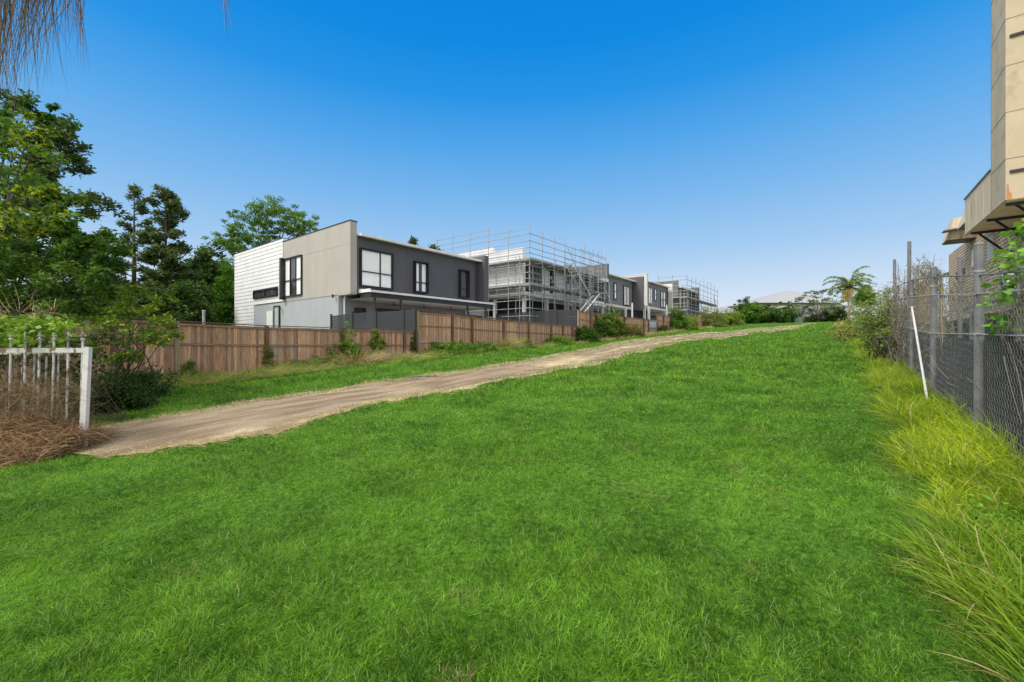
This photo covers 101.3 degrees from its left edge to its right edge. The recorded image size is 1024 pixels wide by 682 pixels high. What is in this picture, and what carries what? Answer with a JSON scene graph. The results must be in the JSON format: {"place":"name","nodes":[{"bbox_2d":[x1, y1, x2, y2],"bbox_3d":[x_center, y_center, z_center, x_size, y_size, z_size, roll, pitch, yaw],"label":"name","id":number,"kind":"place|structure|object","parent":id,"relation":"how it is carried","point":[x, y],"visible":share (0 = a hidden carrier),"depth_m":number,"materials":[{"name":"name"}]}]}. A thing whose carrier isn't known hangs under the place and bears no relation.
{"place":"outdoors","nodes":[
{"label":"outdoors","id":0,"kind":"place"},
{"bbox_2d":[67,323,816,459],"bbox_3d":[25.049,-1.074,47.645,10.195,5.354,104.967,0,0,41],"label":"path","id":1,"kind":"structure","parent":0,"point":[265,415],"depth_m":9.11,"materials":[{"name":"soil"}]},
{"bbox_2d":[0,0,990,320],"label":"sky","id":2,"kind":"structure","parent":0,"point":[755,149],"materials":[{"name":"blue"}]},
{"bbox_2d":[0,319,1023,681],"bbox_3d":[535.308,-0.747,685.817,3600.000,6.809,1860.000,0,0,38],"label":"ground","id":3,"kind":"structure","parent":0,"point":[604,489],"depth_m":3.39,"materials":[{"name":"green plant"}]},
{"bbox_2d":[0,353,65,413],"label":"steel fence panel","id":4,"kind":"object","parent":3,"relation":"on","point":[46,358],"visible":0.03,"depth_m":6.94,"materials":[{"name":"white paint"}]},
{"bbox_2d":[0,289,78,332],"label":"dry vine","id":5,"kind":"object","parent":4,"relation":"on","point":[37,306],"visible":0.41,"depth_m":7.09,"materials":[{"name":"plant"}]},
{"bbox_2d":[0,331,92,447],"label":"steel fence panel","id":6,"kind":"object","parent":3,"relation":"on","point":[86,364],"visible":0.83,"depth_m":6.19,"materials":[{"name":"white paint"}]},
{"bbox_2d":[0,314,80,411],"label":"ivy","id":7,"kind":"object","parent":6,"relation":"attached to","point":[17,326],"visible":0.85,"depth_m":6.25,"materials":[{"name":"green plant"}]},
{"bbox_2d":[0,329,127,421],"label":"bush","id":8,"kind":"object","parent":3,"relation":"on","point":[110,373],"visible":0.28,"depth_m":7.88,"materials":[{"name":"green plant"}]},
{"bbox_2d":[0,88,134,361],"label":"tree","id":9,"kind":"object","parent":3,"relation":"on","point":[62,258],"visible":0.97,"depth_m":9.47,"materials":[{"name":"green plant"}]},
{"bbox_2d":[0,357,134,470],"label":"dead vine","id":10,"kind":"object","parent":3,"relation":"on","point":[47,435],"visible":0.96,"depth_m":6.01,"materials":[{"name":"plant"}]},
{"bbox_2d":[0,280,148,319],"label":"tree","id":11,"kind":"object","parent":3,"relation":"on","point":[119,297],"visible":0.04,"depth_m":26.71,"materials":[{"name":"green plant"}]},
{"bbox_2d":[9,113,152,317],"bbox_3d":[-30.174,-7.225,28.481,8.874,16.450,8.946,0,0,38],"label":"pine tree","id":12,"kind":"object","parent":3,"relation":"on","point":[63,142],"visible":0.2,"depth_m":28.24,"materials":[{"name":"green plant"}]},
{"bbox_2d":[54,367,163,413],"bbox_3d":[-8.872,1.117,9.259,1.651,1.072,1.924,0,0,38],"label":"shrub","id":13,"kind":"object","parent":3,"relation":"on","point":[134,399],"visible":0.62,"depth_m":9.22,"materials":[{"name":"green plant"}]},
{"bbox_2d":[91,230,138,284],"bbox_3d":[-36.738,-4.613,37.711,8.610,11.226,7.901,0,0,38],"label":"pine tree","id":14,"kind":"object","parent":3,"relation":"on","point":[127,266],"visible":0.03,"depth_m":39.10,"materials":[{"name":"green plant"}]},
{"bbox_2d":[0,0,233,131],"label":"overhanging tree","id":15,"kind":"object","parent":3,"relation":"on","point":[23,14],"visible":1,"depth_m":2.90,"materials":[{"name":"brown plant"}]},
{"bbox_2d":[65,283,185,404],"bbox_3d":[-8.554,0.112,9.381,2.595,2.846,1.597,0,0,22],"label":"sapling","id":16,"kind":"object","parent":3,"relation":"on","point":[147,335],"visible":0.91,"depth_m":9.36,"materials":[{"name":"green plant"}]},
{"bbox_2d":[116,183,155,283],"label":"pine tree","id":17,"kind":"object","parent":3,"relation":"on","point":[142,210],"visible":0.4,"depth_m":41.95,"materials":[{"name":"green plant"}]},
{"bbox_2d":[104,359,182,396],"bbox_3d":[-9.717,1.031,10.816,1.468,1.084,1.800,0,0,38],"label":"shrub","id":18,"kind":"object","parent":3,"relation":"on","point":[165,391],"visible":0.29,"depth_m":11.00,"materials":[{"name":"green plant"}]},
{"bbox_2d":[124,288,197,322],"bbox_3d":[-29.637,-1.560,32.795,7.995,5.542,7.058,0,0,38],"label":"tree","id":19,"kind":"object","parent":3,"relation":"on","point":[170,308],"visible":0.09,"depth_m":33.10,"materials":[{"name":"green plant"}]},
{"bbox_2d":[119,183,212,311],"bbox_3d":[-33.146,-6.992,39.581,7.452,15.984,6.784,0,0,12],"label":"pine tree","id":20,"kind":"object","parent":3,"relation":"on","point":[169,265],"visible":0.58,"depth_m":39.51,"materials":[{"name":"green plant"}]},
{"bbox_2d":[133,278,220,324],"bbox_3d":[-28.589,-2.161,36.140,6.109,6.737,6.796,0,0,-20],"label":"tree","id":21,"kind":"object","parent":3,"relation":"on","point":[200,298],"visible":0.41,"depth_m":35.48,"materials":[{"name":"green plant"}]},
{"bbox_2d":[174,359,208,376],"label":"shrub","id":22,"kind":"object","parent":3,"relation":"on","point":[186,367],"visible":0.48,"depth_m":15.15,"materials":[{"name":"green plant"}]},
{"bbox_2d":[171,243,226,322],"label":"tree","id":23,"kind":"object","parent":3,"relation":"on","point":[202,261],"visible":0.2,"depth_m":47.44,"materials":[{"name":"green plant"}]},
{"bbox_2d":[0,308,417,392],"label":"paling fence","id":24,"kind":"object","parent":3,"relation":"on","point":[218,347],"visible":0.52,"depth_m":16.42,"materials":[{"name":"brown wood"}]},
{"bbox_2d":[330,307,416,344],"bbox_3d":[-8.331,-0.775,24.805,6.569,2.208,0.145,0,0,25],"label":"slat screen","id":25,"kind":"object","parent":24,"relation":"attached to","point":[393,320],"visible":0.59,"depth_m":24.49,"materials":[{"name":"grey metal"}]},
{"bbox_2d":[200,241,233,325],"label":"tree","id":26,"kind":"object","parent":3,"relation":"on","point":[218,256],"visible":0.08,"depth_m":51.00,"materials":[{"name":"green plant"}]},
{"bbox_2d":[206,257,233,325],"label":"tree","id":27,"kind":"object","parent":3,"relation":"on","point":[227,280],"visible":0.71,"depth_m":44.85,"materials":[{"name":"green plant"}]},
{"bbox_2d":[201,194,319,257],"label":"tree","id":28,"kind":"object","parent":3,"relation":"on","point":[232,247],"visible":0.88,"depth_m":49.88,"materials":[{"name":"green plant"}]},
{"bbox_2d":[259,344,279,368],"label":"shrub","id":29,"kind":"object","parent":3,"relation":"on","point":[265,358],"visible":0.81,"depth_m":17.27,"materials":[{"name":"green plant"}]},
{"bbox_2d":[267,353,342,368],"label":"shrub","id":30,"kind":"object","parent":3,"relation":"on","point":[314,357],"visible":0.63,"depth_m":18.08,"materials":[{"name":"green plant"}]},
{"bbox_2d":[325,321,365,362],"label":"shrub","id":31,"kind":"object","parent":3,"relation":"on","point":[346,347],"visible":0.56,"depth_m":19.75,"materials":[{"name":"green plant"}]},
{"bbox_2d":[315,343,396,363],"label":"dry stalks","id":32,"kind":"object","parent":3,"relation":"on","point":[369,357],"visible":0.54,"depth_m":19.68,"materials":[{"name":"plant"}]},
{"bbox_2d":[367,328,389,358],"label":"shrub","id":33,"kind":"object","parent":3,"relation":"on","point":[380,344],"visible":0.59,"depth_m":21.16,"materials":[{"name":"green plant"}]},
{"bbox_2d":[51,324,729,389],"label":"grass strip","id":34,"kind":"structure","parent":3,"relation":"on","point":[193,379],"depth_m":16.76,"materials":[{"name":"plant"}]},
{"bbox_2d":[410,333,416,354],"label":"shrub","id":35,"kind":"object","parent":3,"relation":"on","point":[413,348],"visible":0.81,"depth_m":23.21,"materials":[{"name":"green plant"}]},
{"bbox_2d":[424,339,483,353],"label":"shrub","id":36,"kind":"object","parent":3,"relation":"on","point":[453,346],"visible":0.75,"depth_m":24.44,"materials":[{"name":"green plant"}]},
{"bbox_2d":[468,340,504,350],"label":"shrub","id":37,"kind":"object","parent":3,"relation":"on","point":[489,346],"visible":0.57,"depth_m":26.72,"materials":[{"name":"green plant"}]},
{"bbox_2d":[417,310,577,353],"bbox_3d":[0.285,-0.271,30.794,0.185,2.915,18.366,0,0,38],"label":"paling fence","id":38,"kind":"object","parent":3,"relation":"on","point":[445,328],"visible":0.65,"depth_m":27.54,"materials":[{"name":"brown wood"}]},
{"bbox_2d":[492,330,528,348],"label":"ornamental grass","id":39,"kind":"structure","parent":3,"relation":"on","point":[509,343],"depth_m":28.93,"materials":[{"name":"plant"}]},
{"bbox_2d":[543,333,575,344],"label":"shrub","id":40,"kind":"object","parent":3,"relation":"on","point":[559,340],"visible":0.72,"depth_m":33.79,"materials":[{"name":"green plant"}]},
{"bbox_2d":[574,323,599,342],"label":"shrub","id":41,"kind":"object","parent":3,"relation":"on","point":[588,333],"visible":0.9,"depth_m":37.29,"materials":[{"name":"green plant"}]},
{"bbox_2d":[593,313,617,338],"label":"shrub","id":42,"kind":"object","parent":3,"relation":"on","point":[603,328],"visible":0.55,"depth_m":40.44,"materials":[{"name":"green plant"}]},
{"bbox_2d":[577,310,648,339],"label":"paling fence","id":43,"kind":"object","parent":3,"relation":"on","point":[586,317],"visible":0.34,"depth_m":40.79,"materials":[{"name":"brown wood"}]},
{"bbox_2d":[602,305,629,337],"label":"shrub","id":44,"kind":"object","parent":3,"relation":"on","point":[616,321],"visible":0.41,"depth_m":42.73,"materials":[{"name":"green plant"}]},
{"bbox_2d":[624,317,645,336],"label":"shrub","id":45,"kind":"object","parent":3,"relation":"on","point":[631,330],"visible":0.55,"depth_m":44.90,"materials":[{"name":"green plant"}]},
{"bbox_2d":[649,320,656,331],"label":"gate","id":46,"kind":"structure","parent":3,"relation":"on","point":[653,325],"depth_m":53.52,"materials":[{"name":"metal"}]},
{"bbox_2d":[657,314,672,330],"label":"paling fence","id":47,"kind":"object","parent":3,"relation":"on","point":[662,320],"visible":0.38,"depth_m":56.60,"materials":[{"name":"brown wood"}]},
{"bbox_2d":[666,306,692,329],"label":"shrub","id":48,"kind":"object","parent":3,"relation":"on","point":[678,321],"visible":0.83,"depth_m":58.84,"materials":[{"name":"green plant"}]},
{"bbox_2d":[679,314,701,329],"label":"shrub","id":49,"kind":"object","parent":3,"relation":"on","point":[693,323],"visible":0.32,"depth_m":60.60,"materials":[{"name":"green plant"}]},
{"bbox_2d":[699,306,724,317],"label":"house","id":50,"kind":"structure","parent":3,"relation":"on","point":[714,307],"depth_m":120.04,"materials":[{"name":"grey tile"}]},
{"bbox_2d":[698,306,728,326],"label":"shrub","id":51,"kind":"object","parent":3,"relation":"on","point":[713,320],"visible":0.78,"depth_m":73.12,"materials":[{"name":"green plant"}]},
{"bbox_2d":[720,308,744,325],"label":"shrub","id":52,"kind":"object","parent":3,"relation":"on","point":[733,320],"visible":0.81,"depth_m":81.51,"materials":[{"name":"green plant"}]},
{"bbox_2d":[733,296,756,316],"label":"bush","id":53,"kind":"object","parent":3,"relation":"on","point":[746,299],"visible":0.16,"depth_m":100.34,"materials":[{"name":"green plant"}]},
{"bbox_2d":[737,301,770,323],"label":"bush","id":54,"kind":"object","parent":3,"relation":"on","point":[751,314],"visible":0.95,"depth_m":94.73,"materials":[{"name":"green plant"}]},
{"bbox_2d":[757,303,783,322],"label":"bush","id":55,"kind":"object","parent":3,"relation":"on","point":[773,316],"visible":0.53,"depth_m":97.18,"materials":[{"name":"green plant"}]},
{"bbox_2d":[725,291,836,315],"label":"house","id":56,"kind":"structure","parent":3,"relation":"on","point":[784,297],"depth_m":131.69,"materials":[{"name":"metal"}]},
{"bbox_2d":[772,304,801,322],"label":"bush","id":57,"kind":"object","parent":3,"relation":"on","point":[788,317],"visible":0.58,"depth_m":101.46,"materials":[{"name":"green plant"}]},
{"bbox_2d":[767,305,843,322],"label":"boundary wall","id":58,"kind":"structure","parent":3,"relation":"on","point":[797,320],"depth_m":112.00,"materials":[{"name":"white metal"}]},
{"bbox_2d":[802,314,826,322],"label":"bush","id":59,"kind":"object","parent":3,"relation":"on","point":[811,318],"visible":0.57,"depth_m":105.07,"materials":[{"name":"green plant"}]},
{"bbox_2d":[787,288,852,321],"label":"tree","id":60,"kind":"object","parent":3,"relation":"on","point":[810,310],"visible":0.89,"depth_m":103.44,"materials":[{"name":"green plant"}]},
{"bbox_2d":[822,303,846,321],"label":"bush","id":61,"kind":"object","parent":3,"relation":"on","point":[834,317],"visible":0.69,"depth_m":102.48,"materials":[{"name":"green plant"}]},
{"bbox_2d":[821,308,875,339],"bbox_3d":[23.791,-1.077,29.131,3.971,2.552,6.227,0,0,38],"label":"shrub","id":62,"kind":"object","parent":3,"relation":"on","point":[838,332],"visible":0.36,"depth_m":28.78,"materials":[{"name":"green plant"}]},
{"bbox_2d":[822,265,875,320],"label":"palm tree","id":63,"kind":"object","parent":3,"relation":"on","point":[847,286],"visible":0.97,"depth_m":72.14,"materials":[{"name":"green plant"}]},
{"bbox_2d":[840,290,884,344],"bbox_3d":[17.984,-1.053,21.052,2.451,3.066,3.000,0,0,38],"label":"shrub","id":64,"kind":"object","parent":3,"relation":"on","point":[855,317],"visible":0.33,"depth_m":20.93,"materials":[{"name":"green plant"}]},
{"bbox_2d":[850,284,875,315],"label":"tree","id":65,"kind":"object","parent":3,"relation":"on","point":[858,295],"visible":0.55,"depth_m":75.23,"materials":[{"name":"green plant"}]},
{"bbox_2d":[845,281,906,360],"bbox_3d":[12.162,-0.599,13.708,2.737,2.784,1.747,0,0,-38],"label":"shrub","id":66,"kind":"object","parent":3,"relation":"on","point":[873,326],"visible":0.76,"depth_m":13.69,"materials":[{"name":"green plant"}]},
{"bbox_2d":[893,259,895,295],"bbox_3d":[16.834,-1.426,18.479,0.110,4.331,0.105,0,0,38],"label":"pipe post","id":67,"kind":"object","parent":3,"relation":"on","point":[894,266],"visible":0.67,"depth_m":18.44,"materials":[{"name":"grey metal"}]},
{"bbox_2d":[907,241,910,329],"bbox_3d":[11.730,-0.965,12.395,0.099,3.959,0.094,0,0,38],"label":"pipe post","id":68,"kind":"object","parent":3,"relation":"on","point":[908,258],"visible":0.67,"depth_m":12.38,"materials":[{"name":"grey metal"}]},
{"bbox_2d":[899,253,951,331],"bbox_3d":[11.604,-1.238,11.833,1.365,2.649,3.140,0,0,38],"label":"dead vine","id":69,"kind":"object","parent":68,"relation":"attached to","point":[920,273],"visible":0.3,"depth_m":11.47,"materials":[{"name":"plant"}]},
{"bbox_2d":[909,306,928,397],"bbox_3d":[8.493,0.220,8.734,0.102,2.132,3.876,0,0,40],"label":"prop pole","id":70,"kind":"object","parent":3,"relation":"on","point":[919,353],"visible":0.83,"depth_m":8.69,"materials":[{"name":"white metal"}]},
{"bbox_2d":[875,491,1023,681],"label":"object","id":71,"kind":"object","parent":3,"relation":"on","point":[1021,567],"visible":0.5,"depth_m":2.57,"materials":[{"name":"green plant"}]},
{"bbox_2d":[886,242,1023,470],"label":"chain link fence","id":72,"kind":"object","parent":3,"relation":"on","point":[996,396],"visible":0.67,"depth_m":5.56,"materials":[{"name":"metal"}]},
{"bbox_2d":[862,260,964,365],"bbox_3d":[13.440,-0.611,14.433,2.341,4.152,10.204,0,0,38],"label":"dead vine","id":73,"kind":"object","parent":72,"relation":"attached to","point":[895,313],"visible":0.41,"depth_m":12.02,"materials":[{"name":"plant"}]},
{"bbox_2d":[903,271,969,374],"bbox_3d":[9.601,-0.534,9.606,1.062,2.504,4.413,0,0,38],"label":"dead vine","id":74,"kind":"object","parent":72,"relation":"attached to","point":[923,315],"visible":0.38,"depth_m":9.42,"materials":[{"name":"plant"}]},
{"bbox_2d":[926,292,1023,442],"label":"vine strands","id":75,"kind":"object","parent":72,"relation":"hanging from","point":[979,361],"visible":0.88,"depth_m":5.44,"materials":[{"name":"plant"}]},
{"bbox_2d":[927,267,1023,331],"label":"grey vine","id":76,"kind":"object","parent":72,"relation":"attached to","point":[963,301],"visible":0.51,"depth_m":6.83,"materials":[{"name":"plant"}]},
{"bbox_2d":[967,231,1023,358],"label":"grey vine","id":77,"kind":"object","parent":72,"relation":"attached to","point":[1015,313],"visible":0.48,"depth_m":4.86,"materials":[{"name":"plant"}]},
{"bbox_2d":[976,218,1023,380],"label":"climbing plant","id":78,"kind":"object","parent":72,"relation":"attached to","point":[1007,264],"visible":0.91,"depth_m":4.56,"materials":[{"name":"green plant"}]},
{"bbox_2d":[957,256,962,337],"bbox_3d":[12.283,-0.632,11.511,0.110,3.366,0.105,0,0,38],"label":"pipe post","id":79,"kind":"object","parent":3,"relation":"on","point":[959,266],"visible":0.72,"depth_m":11.48,"materials":[{"name":"grey metal"}]},
{"bbox_2d":[566,263,643,317],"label":"house","id":80,"kind":"structure","parent":0,"point":[625,294],"depth_m":58.09,"materials":[{"name":"grey paint"}]},
{"bbox_2d":[613,283,616,299],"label":"window","id":81,"kind":"structure","parent":80,"relation":"in","point":[614,284],"depth_m":56.25,"materials":[{"name":"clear glass"}]},
{"bbox_2d":[623,285,629,305],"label":"window","id":82,"kind":"structure","parent":80,"relation":"in","point":[626,289],"depth_m":59.23,"materials":[{"name":"white glass"}]},
{"bbox_2d":[614,273,670,319],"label":"house","id":83,"kind":"structure","parent":0,"point":[655,297],"depth_m":68.44,"materials":[{"name":"grey paint"}]},
{"bbox_2d":[648,287,652,303],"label":"window","id":84,"kind":"structure","parent":83,"relation":"in","point":[650,290],"depth_m":66.68,"materials":[{"name":"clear glass"}]},
{"bbox_2d":[660,291,665,307],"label":"window","id":85,"kind":"structure","parent":83,"relation":"in","point":[662,294],"depth_m":71.50,"materials":[{"name":"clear glass"}]},
{"bbox_2d":[651,280,699,319],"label":"house","id":86,"kind":"structure","parent":0,"point":[678,290],"depth_m":79.81,"materials":[{"name":"white concrete"}]},
{"bbox_2d":[847,334,1023,681],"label":"long grass","id":87,"kind":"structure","parent":0,"point":[910,403],"depth_m":3.46,"materials":[{"name":"green plant"}]},
{"bbox_2d":[938,292,1023,341],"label":"shed","id":88,"kind":"structure","parent":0,"point":[969,326],"depth_m":15.24,"materials":[{"name":"grey metal"}]},
{"bbox_2d":[941,0,1023,320],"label":"brick building","id":89,"kind":"structure","parent":0,"point":[994,202],"depth_m":16.98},
{"bbox_2d":[998,273,1017,289],"bbox_3d":[20.007,-2.237,16.777,0.603,0.950,1.130,0,0,38],"label":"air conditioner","id":90,"kind":"object","parent":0,"point":[1011,274],"visible":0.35,"depth_m":16.68,"materials":[{"name":"metal"}]},
{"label":"yard","id":91,"kind":"structure","parent":0,"visible":0},
{"bbox_2d":[436,224,615,324],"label":"scaffold","id":92,"kind":"object","parent":91,"relation":"on","point":[591,276],"visible":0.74,"depth_m":41.61,"materials":[{"name":"metal"}]},
{"bbox_2d":[456,247,608,323],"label":"house","id":93,"kind":"structure","parent":91,"relation":"on","point":[524,303],"depth_m":42.99,"materials":[{"name":"white metal"}]},
{"bbox_2d":[528,265,540,291],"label":"window","id":94,"kind":"structure","parent":93,"relation":"in","point":[535,269],"depth_m":41.63,"materials":[{"name":"glass"}]},
{"bbox_2d":[566,274,578,298],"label":"window","id":95,"kind":"structure","parent":93,"relation":"in","point":[570,279],"depth_m":47.24,"materials":[{"name":"grey glass"}]},
{"bbox_2d":[496,308,577,325],"bbox_3d":[2.212,-1.613,39.220,7.792,2.826,0.157,0,0,15],"label":"slat screen","id":96,"kind":"object","parent":91,"relation":"on","point":[545,317],"visible":0.38,"depth_m":38.89,"materials":[{"name":"grey metal"}]},
{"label":"yard","id":97,"kind":"structure","parent":0,"visible":0},
{"bbox_2d":[234,219,494,329],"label":"house","id":98,"kind":"structure","parent":97,"relation":"on","point":[316,278],"depth_m":29.81,"materials":[{"name":"grey paint"}]},
{"bbox_2d":[253,287,277,298],"bbox_3d":[-19.548,-3.775,33.192,4.453,0.709,0.119,0,0,38],"label":"window","id":99,"kind":"structure","parent":98,"relation":"in","point":[273,291],"depth_m":33.11,"materials":[{"name":"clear glass"}]},
{"bbox_2d":[266,311,272,326],"bbox_3d":[-18.987,-0.723,32.902,1.065,3.246,0.048,0,0,38],"label":"door","id":100,"kind":"structure","parent":98,"relation":"in","point":[269,314],"depth_m":32.87,"materials":[{"name":"white metal"}]},
{"bbox_2d":[273,305,279,327],"bbox_3d":[-17.966,-0.894,32.073,1.005,3.588,0.098,0,0,38],"label":"door","id":101,"kind":"structure","parent":98,"relation":"in","point":[276,313],"depth_m":32.09,"materials":[{"name":"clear glass"}]},
{"bbox_2d":[279,254,302,299],"bbox_3d":[-16.008,-4.602,30.356,2.889,3.065,0.339,0,0,38],"label":"window","id":102,"kind":"structure","parent":98,"relation":"in","point":[291,268],"depth_m":30.59,"materials":[{"name":"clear glass"}]},
{"bbox_2d":[354,307,365,320],"bbox_3d":[-10.077,-1.725,27.882,0.119,0.950,0.793,0,0,38],"label":"window","id":103,"kind":"structure","parent":98,"relation":"in","point":[356,310],"depth_m":27.95,"materials":[{"name":"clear glass"}]},
{"bbox_2d":[359,247,393,289],"bbox_3d":[-8.772,-4.650,27.311,0.159,2.460,2.464,0,0,38],"label":"window","id":104,"kind":"structure","parent":98,"relation":"in","point":[376,268],"depth_m":27.29,"materials":[{"name":"white glass"}]},
{"bbox_2d":[376,308,444,329],"bbox_3d":[-7.378,-1.225,31.340,0.119,2.050,6.400,0,0,38],"label":"sliding door","id":105,"kind":"structure","parent":98,"relation":"in","point":[379,309],"depth_m":29.42,"materials":[{"name":"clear glass"}]},
{"bbox_2d":[413,260,428,293],"bbox_3d":[-6.503,-4.560,30.104,0.299,2.220,1.221,0,0,38],"label":"window","id":106,"kind":"structure","parent":98,"relation":"in","point":[420,269],"depth_m":30.22,"materials":[{"name":"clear glass"}]},
{"bbox_2d":[458,269,469,297],"bbox_3d":[-3.816,-4.560,33.547,0.299,2.220,1.028,0,0,38],"label":"window","id":107,"kind":"structure","parent":98,"relation":"in","point":[463,275],"depth_m":33.68,"materials":[{"name":"black glass"}]},
{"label":"yard","id":108,"kind":"structure","parent":0,"visible":0},
{"bbox_2d":[658,275,718,315],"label":"scaffold","id":109,"kind":"object","parent":108,"relation":"on","point":[701,302],"visible":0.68,"depth_m":80.95,"materials":[{"name":"metal"}]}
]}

